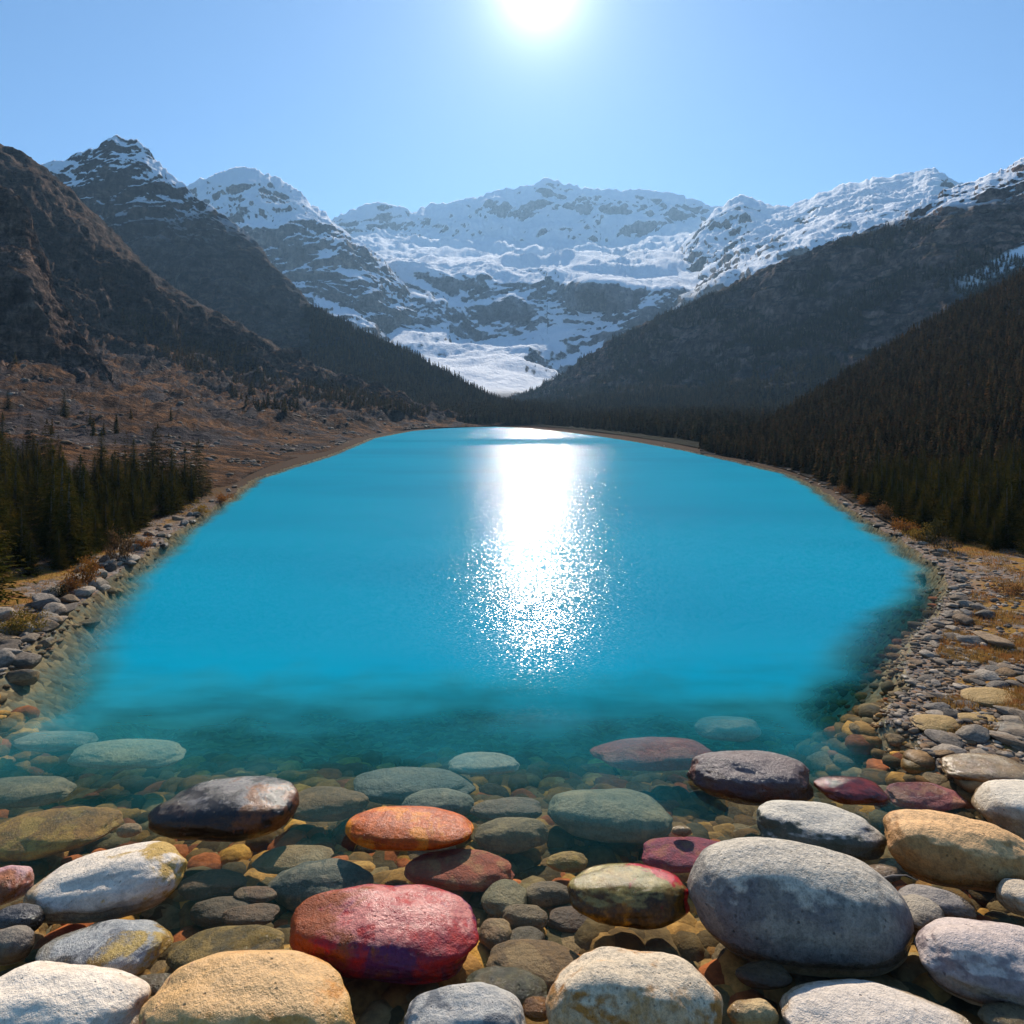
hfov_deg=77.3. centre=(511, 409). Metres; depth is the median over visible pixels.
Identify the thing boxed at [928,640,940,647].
shore rock
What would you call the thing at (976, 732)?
shore rock
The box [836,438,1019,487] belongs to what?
slope forest
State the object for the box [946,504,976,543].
spruce tree
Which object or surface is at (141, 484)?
spruce tree
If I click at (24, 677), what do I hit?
shore rock
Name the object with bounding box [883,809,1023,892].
stone
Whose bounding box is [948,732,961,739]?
shore rock
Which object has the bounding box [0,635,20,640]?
shore rock
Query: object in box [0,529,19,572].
spruce tree
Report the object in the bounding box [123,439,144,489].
spruce tree
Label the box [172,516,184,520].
shore rock
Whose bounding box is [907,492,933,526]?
spruce tree
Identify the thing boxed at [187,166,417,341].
snow peak
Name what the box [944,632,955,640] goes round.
shore rock
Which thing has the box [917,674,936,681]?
shore rock
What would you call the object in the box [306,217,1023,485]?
ridge forest
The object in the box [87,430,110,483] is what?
spruce tree
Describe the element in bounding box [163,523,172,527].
shore rock
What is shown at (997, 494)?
spruce tree
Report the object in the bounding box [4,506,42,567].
spruce tree
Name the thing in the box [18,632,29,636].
shore rock
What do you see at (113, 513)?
spruce tree
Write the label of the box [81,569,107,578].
shore rock
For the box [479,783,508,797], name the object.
shallows stone
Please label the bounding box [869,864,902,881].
stone
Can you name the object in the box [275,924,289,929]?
shallows stone
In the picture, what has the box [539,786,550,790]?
shallows stone
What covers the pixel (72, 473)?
spruce tree
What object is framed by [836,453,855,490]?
spruce tree
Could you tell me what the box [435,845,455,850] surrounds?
shallows stone
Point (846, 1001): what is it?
stone
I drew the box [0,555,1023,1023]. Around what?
lakebed pebbles
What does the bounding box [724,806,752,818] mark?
shallows stone
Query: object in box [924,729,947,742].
shore rock
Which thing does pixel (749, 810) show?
shallows stone
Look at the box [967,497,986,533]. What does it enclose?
spruce tree
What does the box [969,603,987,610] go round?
shore rock
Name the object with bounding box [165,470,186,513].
spruce tree
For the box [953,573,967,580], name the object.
shore rock
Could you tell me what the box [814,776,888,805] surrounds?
stone
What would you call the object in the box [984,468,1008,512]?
spruce tree
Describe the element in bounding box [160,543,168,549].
shore rock
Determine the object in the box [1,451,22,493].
spruce tree
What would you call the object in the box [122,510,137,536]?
spruce tree
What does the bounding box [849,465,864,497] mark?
spruce tree
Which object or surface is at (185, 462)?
spruce tree
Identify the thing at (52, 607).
shore rock
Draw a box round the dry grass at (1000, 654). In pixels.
[0,460,1023,732]
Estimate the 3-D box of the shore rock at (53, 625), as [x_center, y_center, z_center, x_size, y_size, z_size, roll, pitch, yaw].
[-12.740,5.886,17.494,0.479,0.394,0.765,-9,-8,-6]
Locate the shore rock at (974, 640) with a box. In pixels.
[956,635,987,646]
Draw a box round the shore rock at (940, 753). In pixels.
[933,750,955,757]
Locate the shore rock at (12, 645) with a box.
[0,643,19,649]
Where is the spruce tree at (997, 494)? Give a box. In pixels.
[984,477,1008,517]
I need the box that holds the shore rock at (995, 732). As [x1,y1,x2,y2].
[989,730,1018,738]
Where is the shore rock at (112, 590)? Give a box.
[106,587,116,593]
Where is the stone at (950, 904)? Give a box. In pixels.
[898,884,976,919]
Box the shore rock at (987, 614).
[974,609,994,618]
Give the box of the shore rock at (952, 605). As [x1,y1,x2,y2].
[945,603,958,607]
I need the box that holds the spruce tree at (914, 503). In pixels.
[900,470,933,522]
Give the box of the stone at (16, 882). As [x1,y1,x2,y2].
[0,865,33,904]
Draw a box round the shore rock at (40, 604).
[31,597,60,609]
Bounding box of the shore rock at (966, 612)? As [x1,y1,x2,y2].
[960,608,974,617]
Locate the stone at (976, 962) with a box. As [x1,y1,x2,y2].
[914,917,1023,1006]
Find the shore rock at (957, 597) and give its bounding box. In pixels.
[949,595,968,600]
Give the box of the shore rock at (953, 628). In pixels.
[945,625,958,631]
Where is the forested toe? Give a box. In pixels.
[300,299,528,424]
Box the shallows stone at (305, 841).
[295,838,311,844]
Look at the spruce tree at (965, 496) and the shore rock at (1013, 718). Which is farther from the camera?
the spruce tree at (965, 496)
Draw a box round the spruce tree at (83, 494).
[72,464,103,539]
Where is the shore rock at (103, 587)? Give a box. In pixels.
[98,584,110,591]
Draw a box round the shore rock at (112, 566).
[105,561,116,571]
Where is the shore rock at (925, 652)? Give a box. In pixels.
[919,649,934,657]
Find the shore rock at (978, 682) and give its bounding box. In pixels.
[969,678,985,684]
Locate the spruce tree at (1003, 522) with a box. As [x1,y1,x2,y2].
[992,501,1016,541]
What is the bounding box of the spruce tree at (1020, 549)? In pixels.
[1008,528,1023,554]
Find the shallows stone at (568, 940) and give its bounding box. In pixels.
[561,933,580,953]
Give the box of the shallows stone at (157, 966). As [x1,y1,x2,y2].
[149,960,166,973]
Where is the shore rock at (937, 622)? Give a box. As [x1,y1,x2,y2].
[930,620,944,624]
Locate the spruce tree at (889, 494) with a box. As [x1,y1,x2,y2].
[878,473,896,508]
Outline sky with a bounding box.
[0,0,1023,219]
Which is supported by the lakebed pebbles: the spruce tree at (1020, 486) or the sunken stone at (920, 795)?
the sunken stone at (920, 795)
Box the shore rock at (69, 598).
[60,594,79,602]
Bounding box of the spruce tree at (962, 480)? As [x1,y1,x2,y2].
[951,473,974,516]
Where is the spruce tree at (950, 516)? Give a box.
[936,492,965,535]
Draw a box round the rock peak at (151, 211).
[41,135,499,397]
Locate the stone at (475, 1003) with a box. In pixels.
[404,982,526,1023]
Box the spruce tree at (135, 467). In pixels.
[127,451,142,488]
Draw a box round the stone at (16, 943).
[0,925,34,965]
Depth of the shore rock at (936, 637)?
16.45 m
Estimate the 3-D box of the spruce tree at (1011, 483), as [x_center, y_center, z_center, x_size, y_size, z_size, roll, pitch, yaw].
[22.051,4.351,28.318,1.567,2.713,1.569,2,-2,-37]
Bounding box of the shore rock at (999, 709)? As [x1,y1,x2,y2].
[993,705,1019,714]
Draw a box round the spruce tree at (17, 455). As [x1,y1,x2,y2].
[8,446,31,488]
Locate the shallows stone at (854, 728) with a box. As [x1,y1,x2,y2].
[849,723,859,734]
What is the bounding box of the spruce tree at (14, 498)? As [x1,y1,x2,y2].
[2,459,35,532]
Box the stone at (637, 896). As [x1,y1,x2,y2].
[567,863,689,929]
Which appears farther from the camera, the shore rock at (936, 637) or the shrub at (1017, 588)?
the shrub at (1017, 588)
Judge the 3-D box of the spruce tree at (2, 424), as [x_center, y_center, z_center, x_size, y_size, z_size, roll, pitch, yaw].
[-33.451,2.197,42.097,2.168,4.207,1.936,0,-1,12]
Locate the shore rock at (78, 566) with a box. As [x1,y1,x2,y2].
[73,564,86,572]
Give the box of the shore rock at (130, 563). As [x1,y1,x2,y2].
[123,560,136,565]
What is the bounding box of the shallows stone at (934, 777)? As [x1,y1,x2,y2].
[919,771,948,784]
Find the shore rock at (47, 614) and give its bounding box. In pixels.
[35,611,58,618]
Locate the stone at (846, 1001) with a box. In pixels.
[779,979,970,1023]
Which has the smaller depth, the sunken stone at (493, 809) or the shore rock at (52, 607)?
the sunken stone at (493, 809)
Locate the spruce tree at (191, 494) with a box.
[183,463,201,503]
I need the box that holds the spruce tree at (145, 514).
[137,490,154,527]
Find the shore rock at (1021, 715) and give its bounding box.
[1019,712,1023,721]
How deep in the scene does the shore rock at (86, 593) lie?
20.52 m
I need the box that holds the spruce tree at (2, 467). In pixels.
[0,434,30,502]
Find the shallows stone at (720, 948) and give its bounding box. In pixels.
[711,943,726,959]
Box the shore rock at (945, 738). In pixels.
[936,731,964,747]
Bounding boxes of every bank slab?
[909,714,959,731]
[957,712,994,721]
[960,687,1019,707]
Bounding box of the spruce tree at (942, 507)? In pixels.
[932,492,949,530]
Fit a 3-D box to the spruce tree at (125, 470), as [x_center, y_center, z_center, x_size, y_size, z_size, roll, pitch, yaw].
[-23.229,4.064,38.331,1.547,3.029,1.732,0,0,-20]
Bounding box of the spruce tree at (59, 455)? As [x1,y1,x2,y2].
[45,444,71,484]
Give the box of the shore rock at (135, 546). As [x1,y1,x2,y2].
[127,544,142,549]
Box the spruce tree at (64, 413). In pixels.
[53,393,71,417]
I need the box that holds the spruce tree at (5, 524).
[0,473,34,555]
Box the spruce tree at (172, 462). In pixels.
[156,449,186,497]
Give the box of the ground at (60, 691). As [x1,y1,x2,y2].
[0,425,1023,934]
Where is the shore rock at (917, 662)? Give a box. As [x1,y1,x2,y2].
[906,660,922,665]
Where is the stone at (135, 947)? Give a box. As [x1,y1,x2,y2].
[35,919,173,974]
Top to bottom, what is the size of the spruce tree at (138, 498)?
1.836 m
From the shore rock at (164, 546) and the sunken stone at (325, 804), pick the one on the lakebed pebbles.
the sunken stone at (325, 804)
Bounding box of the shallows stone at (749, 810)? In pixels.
[728,801,757,816]
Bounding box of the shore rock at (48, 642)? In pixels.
[38,637,56,647]
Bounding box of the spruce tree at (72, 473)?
[71,462,78,480]
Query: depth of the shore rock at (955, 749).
11.08 m
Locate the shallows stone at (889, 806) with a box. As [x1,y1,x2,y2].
[878,785,904,811]
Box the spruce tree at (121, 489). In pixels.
[95,457,134,515]
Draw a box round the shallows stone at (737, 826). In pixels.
[733,823,750,831]
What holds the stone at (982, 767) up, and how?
on the shore gravel
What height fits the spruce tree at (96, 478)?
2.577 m
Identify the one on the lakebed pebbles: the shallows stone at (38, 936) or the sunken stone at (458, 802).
the sunken stone at (458, 802)
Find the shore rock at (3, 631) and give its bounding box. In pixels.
[0,626,7,634]
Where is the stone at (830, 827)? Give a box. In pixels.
[756,800,886,860]
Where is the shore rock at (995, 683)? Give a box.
[985,680,1009,688]
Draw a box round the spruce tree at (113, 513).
[101,498,131,540]
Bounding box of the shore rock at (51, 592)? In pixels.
[41,586,60,596]
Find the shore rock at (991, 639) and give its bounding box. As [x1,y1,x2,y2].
[973,631,1015,648]
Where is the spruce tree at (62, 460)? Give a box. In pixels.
[28,452,93,549]
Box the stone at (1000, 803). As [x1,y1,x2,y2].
[971,779,1023,839]
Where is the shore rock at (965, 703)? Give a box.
[960,700,979,707]
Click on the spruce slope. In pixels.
(869, 508)
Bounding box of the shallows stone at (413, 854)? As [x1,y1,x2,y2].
[409,851,424,858]
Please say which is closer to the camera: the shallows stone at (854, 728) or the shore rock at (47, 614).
the shallows stone at (854, 728)
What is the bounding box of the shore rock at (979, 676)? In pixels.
[968,673,982,678]
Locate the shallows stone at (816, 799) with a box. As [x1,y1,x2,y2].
[812,798,822,801]
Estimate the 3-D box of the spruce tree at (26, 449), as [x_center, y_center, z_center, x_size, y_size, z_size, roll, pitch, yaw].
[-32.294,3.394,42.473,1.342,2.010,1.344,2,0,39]
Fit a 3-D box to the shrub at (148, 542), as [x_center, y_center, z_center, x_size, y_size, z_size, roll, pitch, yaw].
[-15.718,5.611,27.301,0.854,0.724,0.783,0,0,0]
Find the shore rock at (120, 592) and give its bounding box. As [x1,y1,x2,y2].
[116,588,123,596]
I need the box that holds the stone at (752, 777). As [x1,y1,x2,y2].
[686,750,813,805]
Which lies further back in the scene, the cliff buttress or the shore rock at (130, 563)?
the cliff buttress
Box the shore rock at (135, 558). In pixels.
[117,554,140,563]
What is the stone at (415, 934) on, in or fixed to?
in the lake water
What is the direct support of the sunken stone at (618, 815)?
on the lakebed pebbles
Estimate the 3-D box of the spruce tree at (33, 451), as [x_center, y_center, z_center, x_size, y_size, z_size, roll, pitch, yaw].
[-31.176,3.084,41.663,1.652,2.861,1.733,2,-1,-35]
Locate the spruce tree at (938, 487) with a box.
[923,460,959,520]
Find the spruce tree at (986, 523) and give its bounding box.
[967,499,1000,544]
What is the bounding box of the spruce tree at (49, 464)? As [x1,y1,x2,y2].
[43,448,58,479]
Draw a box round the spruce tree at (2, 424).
[0,412,15,462]
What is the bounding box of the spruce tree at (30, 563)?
[14,539,43,576]
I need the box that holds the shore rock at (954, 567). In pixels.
[950,566,960,570]
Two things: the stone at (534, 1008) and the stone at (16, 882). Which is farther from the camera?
the stone at (16, 882)
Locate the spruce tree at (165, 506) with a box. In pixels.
[148,465,178,516]
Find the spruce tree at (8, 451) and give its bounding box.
[5,445,13,460]
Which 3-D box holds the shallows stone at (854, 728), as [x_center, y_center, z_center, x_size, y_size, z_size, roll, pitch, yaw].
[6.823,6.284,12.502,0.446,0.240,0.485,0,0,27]
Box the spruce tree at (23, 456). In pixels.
[18,443,29,473]
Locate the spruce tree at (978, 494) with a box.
[963,476,993,527]
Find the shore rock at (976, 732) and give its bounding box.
[954,724,989,742]
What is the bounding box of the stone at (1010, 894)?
[996,878,1023,915]
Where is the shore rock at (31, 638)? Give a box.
[20,633,39,642]
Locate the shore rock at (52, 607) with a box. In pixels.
[42,602,68,615]
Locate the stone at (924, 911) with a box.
[902,894,944,935]
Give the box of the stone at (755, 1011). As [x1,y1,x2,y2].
[727,998,778,1023]
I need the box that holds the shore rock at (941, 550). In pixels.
[937,548,948,552]
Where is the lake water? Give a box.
[70,427,918,720]
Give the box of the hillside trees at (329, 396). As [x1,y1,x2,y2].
[12,308,447,437]
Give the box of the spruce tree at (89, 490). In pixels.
[82,473,97,507]
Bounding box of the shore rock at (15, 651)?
[1,648,23,653]
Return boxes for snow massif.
[331,178,722,397]
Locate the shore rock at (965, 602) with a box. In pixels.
[956,600,973,607]
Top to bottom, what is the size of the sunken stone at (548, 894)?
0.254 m
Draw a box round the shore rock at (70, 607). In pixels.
[65,602,77,613]
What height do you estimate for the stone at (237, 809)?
0.642 m
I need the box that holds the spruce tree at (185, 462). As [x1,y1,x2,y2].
[175,447,203,495]
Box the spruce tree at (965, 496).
[946,467,980,526]
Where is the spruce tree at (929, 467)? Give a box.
[924,456,934,480]
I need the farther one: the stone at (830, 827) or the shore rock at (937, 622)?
the shore rock at (937, 622)
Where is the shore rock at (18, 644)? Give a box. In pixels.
[0,642,20,647]
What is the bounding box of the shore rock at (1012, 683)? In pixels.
[1005,680,1023,688]
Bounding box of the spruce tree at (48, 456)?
[43,439,63,474]
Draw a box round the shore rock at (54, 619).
[48,616,61,624]
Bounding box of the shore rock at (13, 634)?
[7,621,21,635]
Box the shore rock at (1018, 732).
[1005,729,1023,737]
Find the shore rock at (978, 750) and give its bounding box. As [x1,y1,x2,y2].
[969,748,987,753]
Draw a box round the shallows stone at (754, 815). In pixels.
[753,809,756,819]
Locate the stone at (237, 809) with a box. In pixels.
[148,776,298,841]
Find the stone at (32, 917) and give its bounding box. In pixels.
[0,903,45,930]
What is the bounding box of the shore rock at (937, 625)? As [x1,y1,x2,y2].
[932,623,943,627]
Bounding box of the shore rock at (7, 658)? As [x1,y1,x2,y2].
[0,649,15,667]
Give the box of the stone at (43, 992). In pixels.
[0,961,150,1023]
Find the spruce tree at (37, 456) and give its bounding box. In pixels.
[25,442,47,483]
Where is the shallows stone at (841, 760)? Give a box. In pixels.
[832,753,857,767]
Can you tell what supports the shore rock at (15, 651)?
on the ground at (60, 691)
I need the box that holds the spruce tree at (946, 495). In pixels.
[931,487,958,525]
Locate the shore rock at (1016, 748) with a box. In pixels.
[1009,744,1023,750]
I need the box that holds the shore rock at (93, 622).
[79,617,100,626]
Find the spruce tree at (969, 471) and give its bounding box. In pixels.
[956,455,988,502]
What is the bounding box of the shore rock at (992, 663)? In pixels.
[988,660,997,664]
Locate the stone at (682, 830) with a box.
[672,825,691,836]
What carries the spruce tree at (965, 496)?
on the spruce slope
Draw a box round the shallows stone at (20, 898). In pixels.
[0,895,24,905]
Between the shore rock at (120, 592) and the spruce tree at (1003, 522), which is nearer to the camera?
the shore rock at (120, 592)
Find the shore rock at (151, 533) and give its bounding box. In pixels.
[144,530,155,535]
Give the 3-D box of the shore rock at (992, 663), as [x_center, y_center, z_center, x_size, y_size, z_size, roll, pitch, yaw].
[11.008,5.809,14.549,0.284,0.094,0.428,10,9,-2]
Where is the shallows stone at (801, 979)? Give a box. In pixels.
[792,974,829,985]
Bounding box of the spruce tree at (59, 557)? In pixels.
[45,529,75,569]
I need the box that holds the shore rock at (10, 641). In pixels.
[0,639,22,643]
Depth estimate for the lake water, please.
21.63 m
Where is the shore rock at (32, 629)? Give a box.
[6,622,35,634]
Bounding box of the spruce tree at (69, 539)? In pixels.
[31,472,102,565]
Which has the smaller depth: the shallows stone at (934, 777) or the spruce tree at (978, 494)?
the shallows stone at (934, 777)
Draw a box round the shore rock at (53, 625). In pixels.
[34,618,59,632]
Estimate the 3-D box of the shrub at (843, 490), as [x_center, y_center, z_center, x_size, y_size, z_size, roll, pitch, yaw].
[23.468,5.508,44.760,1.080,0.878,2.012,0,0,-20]
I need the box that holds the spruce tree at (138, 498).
[134,489,152,519]
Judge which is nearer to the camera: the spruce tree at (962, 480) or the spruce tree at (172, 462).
the spruce tree at (962, 480)
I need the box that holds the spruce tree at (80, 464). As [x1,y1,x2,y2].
[70,453,104,529]
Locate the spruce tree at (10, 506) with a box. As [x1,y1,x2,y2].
[4,498,28,544]
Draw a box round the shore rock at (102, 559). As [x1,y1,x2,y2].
[98,553,118,562]
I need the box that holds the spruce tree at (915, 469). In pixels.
[908,466,932,512]
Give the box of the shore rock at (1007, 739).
[990,734,1023,747]
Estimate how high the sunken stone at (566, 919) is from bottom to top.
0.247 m
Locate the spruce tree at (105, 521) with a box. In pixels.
[89,502,124,547]
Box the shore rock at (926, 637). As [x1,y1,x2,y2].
[923,633,932,641]
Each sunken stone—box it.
[0,776,76,808]
[0,806,122,861]
[11,731,97,751]
[67,739,185,768]
[116,823,141,837]
[166,925,284,969]
[178,869,246,900]
[189,896,254,928]
[222,903,279,925]
[234,886,276,902]
[251,845,333,873]
[268,858,373,911]
[291,786,368,821]
[353,767,475,804]
[401,788,473,815]
[404,849,514,891]
[448,752,519,774]
[470,797,541,820]
[474,817,548,853]
[478,918,511,950]
[481,879,526,917]
[486,939,579,989]
[501,904,547,929]
[510,926,544,939]
[526,881,569,908]
[546,851,587,872]
[547,788,672,843]
[548,905,586,932]
[590,737,711,770]
[641,837,717,872]
[694,716,761,741]
[885,782,967,811]
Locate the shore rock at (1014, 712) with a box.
[1008,708,1023,715]
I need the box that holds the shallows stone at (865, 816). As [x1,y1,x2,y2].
[855,805,871,825]
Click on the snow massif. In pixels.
(520, 289)
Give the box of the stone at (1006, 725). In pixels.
[997,721,1023,730]
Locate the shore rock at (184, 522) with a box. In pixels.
[180,520,188,525]
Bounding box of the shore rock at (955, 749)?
[930,743,966,753]
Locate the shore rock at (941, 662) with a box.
[933,658,948,665]
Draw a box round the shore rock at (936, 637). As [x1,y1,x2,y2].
[930,634,942,640]
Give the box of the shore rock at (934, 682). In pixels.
[931,679,940,685]
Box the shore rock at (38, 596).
[32,593,54,601]
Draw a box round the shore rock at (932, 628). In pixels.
[927,625,936,631]
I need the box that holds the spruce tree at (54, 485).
[24,467,76,541]
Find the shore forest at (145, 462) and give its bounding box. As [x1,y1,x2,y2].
[0,414,219,563]
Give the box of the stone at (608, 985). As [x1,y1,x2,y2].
[545,946,722,1023]
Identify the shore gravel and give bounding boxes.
[0,445,1023,782]
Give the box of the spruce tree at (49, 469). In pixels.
[20,445,74,527]
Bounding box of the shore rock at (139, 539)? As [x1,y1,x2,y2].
[132,537,145,542]
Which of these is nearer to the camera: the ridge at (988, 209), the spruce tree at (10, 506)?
the spruce tree at (10, 506)
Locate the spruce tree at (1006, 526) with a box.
[983,482,1022,548]
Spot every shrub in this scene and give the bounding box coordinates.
[0,606,50,633]
[24,609,52,619]
[48,582,72,597]
[57,577,85,594]
[64,552,104,587]
[103,523,137,563]
[134,533,153,549]
[184,499,210,513]
[216,493,238,501]
[832,482,853,493]
[856,493,876,504]
[869,501,892,517]
[889,517,920,533]
[899,522,936,541]
[917,517,955,551]
[986,581,1023,597]
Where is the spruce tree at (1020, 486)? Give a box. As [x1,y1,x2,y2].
[995,456,1023,519]
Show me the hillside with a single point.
(102, 275)
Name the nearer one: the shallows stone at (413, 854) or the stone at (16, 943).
the stone at (16, 943)
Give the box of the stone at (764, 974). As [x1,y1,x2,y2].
[735,960,791,989]
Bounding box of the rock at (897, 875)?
[884,875,917,880]
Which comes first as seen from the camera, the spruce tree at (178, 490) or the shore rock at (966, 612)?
the shore rock at (966, 612)
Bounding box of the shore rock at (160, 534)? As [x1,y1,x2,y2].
[156,533,165,536]
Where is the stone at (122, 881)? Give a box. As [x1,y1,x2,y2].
[23,841,187,923]
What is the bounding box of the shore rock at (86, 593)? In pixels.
[69,586,95,597]
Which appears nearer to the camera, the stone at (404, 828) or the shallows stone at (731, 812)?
the stone at (404, 828)
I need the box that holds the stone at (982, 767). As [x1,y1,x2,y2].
[939,753,1023,781]
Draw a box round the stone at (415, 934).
[289,884,478,984]
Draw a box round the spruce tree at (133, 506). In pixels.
[118,478,150,531]
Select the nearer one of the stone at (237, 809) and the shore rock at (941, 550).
the stone at (237, 809)
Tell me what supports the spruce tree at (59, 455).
on the hillside
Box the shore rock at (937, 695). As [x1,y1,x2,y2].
[926,692,945,699]
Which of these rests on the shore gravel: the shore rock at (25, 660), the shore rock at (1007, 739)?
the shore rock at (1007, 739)
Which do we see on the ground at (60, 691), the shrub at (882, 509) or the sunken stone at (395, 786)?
the shrub at (882, 509)
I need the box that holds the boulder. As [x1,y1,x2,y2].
[687,837,913,977]
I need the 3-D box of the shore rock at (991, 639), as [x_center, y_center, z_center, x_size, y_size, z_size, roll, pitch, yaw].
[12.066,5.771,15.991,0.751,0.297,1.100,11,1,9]
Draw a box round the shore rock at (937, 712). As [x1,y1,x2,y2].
[925,710,942,714]
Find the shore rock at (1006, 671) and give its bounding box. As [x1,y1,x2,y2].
[995,667,1016,676]
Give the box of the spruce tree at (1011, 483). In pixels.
[991,478,1023,538]
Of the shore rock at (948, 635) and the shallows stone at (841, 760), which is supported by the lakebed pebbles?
the shallows stone at (841, 760)
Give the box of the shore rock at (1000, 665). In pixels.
[996,663,1021,670]
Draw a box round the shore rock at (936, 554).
[931,552,942,555]
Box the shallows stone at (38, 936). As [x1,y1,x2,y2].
[31,931,44,950]
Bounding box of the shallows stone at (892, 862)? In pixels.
[878,858,906,872]
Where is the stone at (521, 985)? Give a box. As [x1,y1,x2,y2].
[465,966,546,1004]
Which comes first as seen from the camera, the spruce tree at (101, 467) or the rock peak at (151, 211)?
the spruce tree at (101, 467)
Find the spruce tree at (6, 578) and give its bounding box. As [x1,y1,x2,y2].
[0,507,38,604]
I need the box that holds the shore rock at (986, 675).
[974,669,1000,680]
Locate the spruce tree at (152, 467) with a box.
[147,450,160,490]
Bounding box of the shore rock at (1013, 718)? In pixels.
[1000,715,1023,724]
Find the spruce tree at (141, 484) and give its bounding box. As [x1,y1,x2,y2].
[127,475,157,516]
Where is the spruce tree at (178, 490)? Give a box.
[167,470,194,510]
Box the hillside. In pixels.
[0,144,509,561]
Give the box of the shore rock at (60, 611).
[54,608,65,615]
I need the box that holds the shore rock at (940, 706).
[922,702,950,711]
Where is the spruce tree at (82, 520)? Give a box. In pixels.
[72,498,105,557]
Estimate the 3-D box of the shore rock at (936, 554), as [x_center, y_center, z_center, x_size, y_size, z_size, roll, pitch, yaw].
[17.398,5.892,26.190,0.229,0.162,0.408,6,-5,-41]
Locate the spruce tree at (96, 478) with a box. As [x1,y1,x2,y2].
[88,455,105,495]
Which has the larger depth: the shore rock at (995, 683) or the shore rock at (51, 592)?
the shore rock at (51, 592)
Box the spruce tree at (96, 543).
[85,510,111,551]
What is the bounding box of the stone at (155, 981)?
[138,973,170,995]
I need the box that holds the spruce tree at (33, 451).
[25,436,46,474]
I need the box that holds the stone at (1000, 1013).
[977,1002,1023,1023]
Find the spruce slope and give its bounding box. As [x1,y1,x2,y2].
[700,274,1023,547]
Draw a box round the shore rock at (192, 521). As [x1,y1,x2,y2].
[188,519,195,524]
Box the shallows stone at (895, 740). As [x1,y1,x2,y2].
[885,733,905,746]
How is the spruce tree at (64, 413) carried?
on the hillside
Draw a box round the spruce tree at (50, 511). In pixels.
[28,488,62,557]
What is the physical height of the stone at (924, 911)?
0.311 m
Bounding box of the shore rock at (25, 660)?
[11,652,41,668]
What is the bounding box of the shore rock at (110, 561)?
[105,559,116,563]
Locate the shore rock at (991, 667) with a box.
[985,665,999,670]
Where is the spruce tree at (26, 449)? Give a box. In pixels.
[20,448,31,468]
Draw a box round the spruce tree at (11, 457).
[1,440,26,476]
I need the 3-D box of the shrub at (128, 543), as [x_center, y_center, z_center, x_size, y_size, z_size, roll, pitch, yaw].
[-15.264,5.183,24.898,1.150,1.589,1.081,0,0,0]
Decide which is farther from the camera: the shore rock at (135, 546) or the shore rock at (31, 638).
the shore rock at (135, 546)
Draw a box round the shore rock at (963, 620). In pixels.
[952,614,972,625]
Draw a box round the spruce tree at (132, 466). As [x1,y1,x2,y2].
[128,464,139,489]
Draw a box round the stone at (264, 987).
[139,950,355,1023]
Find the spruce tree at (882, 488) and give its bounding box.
[869,459,889,505]
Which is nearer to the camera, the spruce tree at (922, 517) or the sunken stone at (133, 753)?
the sunken stone at (133, 753)
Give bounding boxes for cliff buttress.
[0,185,113,390]
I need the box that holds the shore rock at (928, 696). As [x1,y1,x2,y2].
[915,693,934,698]
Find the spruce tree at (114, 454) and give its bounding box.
[102,450,128,483]
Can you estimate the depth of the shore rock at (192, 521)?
34.47 m
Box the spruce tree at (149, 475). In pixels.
[139,460,161,504]
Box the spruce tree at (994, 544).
[982,516,1003,551]
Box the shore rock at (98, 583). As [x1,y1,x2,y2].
[88,578,108,588]
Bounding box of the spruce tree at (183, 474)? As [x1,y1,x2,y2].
[179,464,195,498]
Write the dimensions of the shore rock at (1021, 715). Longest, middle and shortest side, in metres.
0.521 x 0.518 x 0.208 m
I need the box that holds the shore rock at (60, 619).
[35,616,63,622]
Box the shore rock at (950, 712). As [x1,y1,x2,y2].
[943,708,957,718]
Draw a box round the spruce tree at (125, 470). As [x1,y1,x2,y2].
[119,454,134,498]
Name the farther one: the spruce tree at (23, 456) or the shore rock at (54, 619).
the spruce tree at (23, 456)
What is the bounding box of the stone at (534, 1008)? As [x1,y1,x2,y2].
[522,996,546,1021]
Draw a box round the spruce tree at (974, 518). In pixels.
[966,497,983,540]
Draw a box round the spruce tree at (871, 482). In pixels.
[860,469,885,504]
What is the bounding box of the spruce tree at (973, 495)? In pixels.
[970,483,976,513]
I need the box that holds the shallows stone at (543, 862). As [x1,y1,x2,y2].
[540,857,548,865]
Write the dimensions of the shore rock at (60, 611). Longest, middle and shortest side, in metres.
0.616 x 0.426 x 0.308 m
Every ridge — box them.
[511,157,1023,447]
[672,167,963,309]
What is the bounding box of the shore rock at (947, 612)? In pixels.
[943,610,952,614]
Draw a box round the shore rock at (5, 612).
[0,607,14,620]
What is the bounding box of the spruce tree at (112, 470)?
[95,454,129,502]
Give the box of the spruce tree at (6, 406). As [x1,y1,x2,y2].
[0,392,17,408]
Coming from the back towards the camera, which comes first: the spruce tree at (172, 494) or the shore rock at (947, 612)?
the spruce tree at (172, 494)
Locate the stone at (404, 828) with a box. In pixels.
[345,806,473,850]
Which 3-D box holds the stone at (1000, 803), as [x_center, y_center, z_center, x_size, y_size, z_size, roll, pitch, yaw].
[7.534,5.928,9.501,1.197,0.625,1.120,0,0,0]
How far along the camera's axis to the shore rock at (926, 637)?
16.55 m
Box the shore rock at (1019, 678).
[1015,675,1023,682]
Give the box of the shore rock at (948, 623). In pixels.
[944,621,953,624]
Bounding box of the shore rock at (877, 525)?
[873,524,884,527]
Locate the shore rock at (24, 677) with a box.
[7,669,39,685]
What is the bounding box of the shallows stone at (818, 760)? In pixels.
[806,751,833,770]
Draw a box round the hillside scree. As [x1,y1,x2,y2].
[0,360,429,483]
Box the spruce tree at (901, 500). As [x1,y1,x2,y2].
[889,474,913,520]
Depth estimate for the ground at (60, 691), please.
18.50 m
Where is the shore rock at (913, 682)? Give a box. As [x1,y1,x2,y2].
[905,680,920,685]

